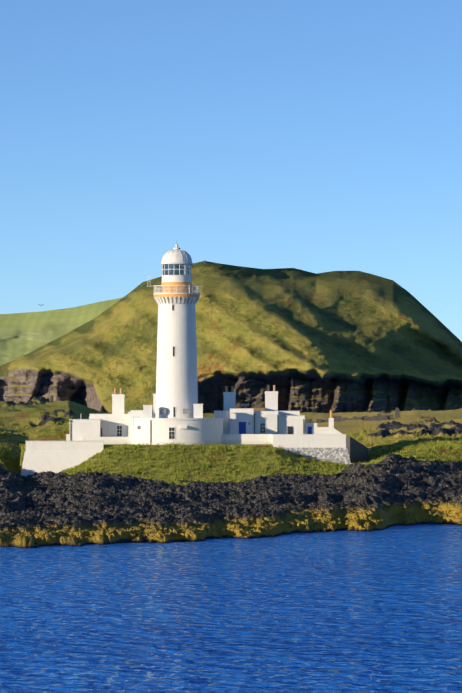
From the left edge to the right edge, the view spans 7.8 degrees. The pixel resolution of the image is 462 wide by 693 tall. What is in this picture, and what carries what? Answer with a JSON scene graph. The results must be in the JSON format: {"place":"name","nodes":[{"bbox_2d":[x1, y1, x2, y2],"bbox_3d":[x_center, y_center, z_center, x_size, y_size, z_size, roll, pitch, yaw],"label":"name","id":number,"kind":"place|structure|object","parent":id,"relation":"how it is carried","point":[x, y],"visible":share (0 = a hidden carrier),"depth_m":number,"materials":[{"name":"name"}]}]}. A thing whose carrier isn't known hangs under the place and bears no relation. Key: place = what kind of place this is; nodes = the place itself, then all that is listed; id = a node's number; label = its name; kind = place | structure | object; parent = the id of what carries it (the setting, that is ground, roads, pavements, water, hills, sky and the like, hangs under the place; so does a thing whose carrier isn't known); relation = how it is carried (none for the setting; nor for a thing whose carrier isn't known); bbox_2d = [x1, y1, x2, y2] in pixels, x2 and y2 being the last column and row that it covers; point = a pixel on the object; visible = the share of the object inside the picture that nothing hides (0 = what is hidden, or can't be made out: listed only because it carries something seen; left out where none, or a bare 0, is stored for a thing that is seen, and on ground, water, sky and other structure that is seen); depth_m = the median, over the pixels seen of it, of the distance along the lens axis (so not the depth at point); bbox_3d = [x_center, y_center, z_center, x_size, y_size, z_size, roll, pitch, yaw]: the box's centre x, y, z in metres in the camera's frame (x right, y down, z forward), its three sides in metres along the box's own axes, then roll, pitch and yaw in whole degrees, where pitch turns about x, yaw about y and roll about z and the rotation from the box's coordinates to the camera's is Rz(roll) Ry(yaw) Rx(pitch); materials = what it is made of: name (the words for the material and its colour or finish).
{"place":"outdoors","nodes":[
{"label":"outdoors","id":0,"kind":"place"},
{"bbox_2d":[0,298,121,365],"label":"distant hill","id":1,"kind":"structure","parent":0,"point":[22,334],"depth_m":1238.37,"materials":[{"name":"green plant"}]},
{"bbox_2d":[0,524,461,692],"bbox_3d":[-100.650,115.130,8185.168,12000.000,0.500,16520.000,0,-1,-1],"label":"sea water","id":2,"kind":"structure","parent":0,"point":[345,611],"depth_m":222.03,"materials":[{"name":"blue liquid"}]},
{"bbox_2d":[0,261,461,414],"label":"hill","id":3,"kind":"structure","parent":0,"point":[303,341],"depth_m":784.67,"materials":[{"name":"green plant"}]},
{"bbox_2d":[0,396,461,548],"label":"ground","id":4,"kind":"structure","parent":0,"point":[51,508],"depth_m":381.45,"materials":[{"name":"grey stone"}]},
{"bbox_2d":[21,441,103,476],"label":"retaining wall","id":5,"kind":"structure","parent":4,"relation":"on","point":[46,456],"depth_m":436.56,"materials":[{"name":"white paint"}]},
{"bbox_2d":[66,388,142,443],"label":"keepers house","id":6,"kind":"structure","parent":4,"relation":"on","point":[113,427],"depth_m":447.40,"materials":[{"name":"white paint"}]},
{"bbox_2d":[130,394,223,444],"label":"building","id":7,"kind":"structure","parent":4,"relation":"on","point":[197,429],"depth_m":441.34,"materials":[{"name":"white paint"}]},
{"bbox_2d":[148,244,199,417],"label":"lighthouse tower","id":8,"kind":"structure","parent":7,"relation":"on","point":[177,298],"depth_m":444.46,"materials":[{"name":"white paint"}]},
{"bbox_2d":[0,416,461,485],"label":"grass tufts","id":9,"kind":"object","parent":4,"relation":"on","point":[454,444],"visible":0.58,"depth_m":431.19,"materials":[{"name":"green plant"}]},
{"bbox_2d":[214,385,341,443],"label":"keepers house","id":10,"kind":"structure","parent":4,"relation":"on","point":[251,425],"depth_m":448.29,"materials":[{"name":"white paint"}]},
{"bbox_2d":[272,434,367,464],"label":"retaining wall","id":11,"kind":"structure","parent":4,"relation":"on","point":[338,448],"depth_m":437.10,"materials":[{"name":"white paint"}]},
{"bbox_2d":[305,414,392,422],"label":"dry stone field wall","id":12,"kind":"structure","parent":4,"relation":"on","point":[379,417],"depth_m":584.44,"materials":[{"name":"grey stone"}]},
{"bbox_2d":[395,407,399,417],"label":"standing stone gatepost","id":13,"kind":"object","parent":4,"relation":"on","point":[397,412],"visible":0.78,"depth_m":588.64,"materials":[{"name":"grey stone"}]},
{"bbox_2d":[0,0,461,340],"label":"sky","id":14,"kind":"structure","parent":0,"point":[314,136],"materials":[{"name":"blue"}]}
]}

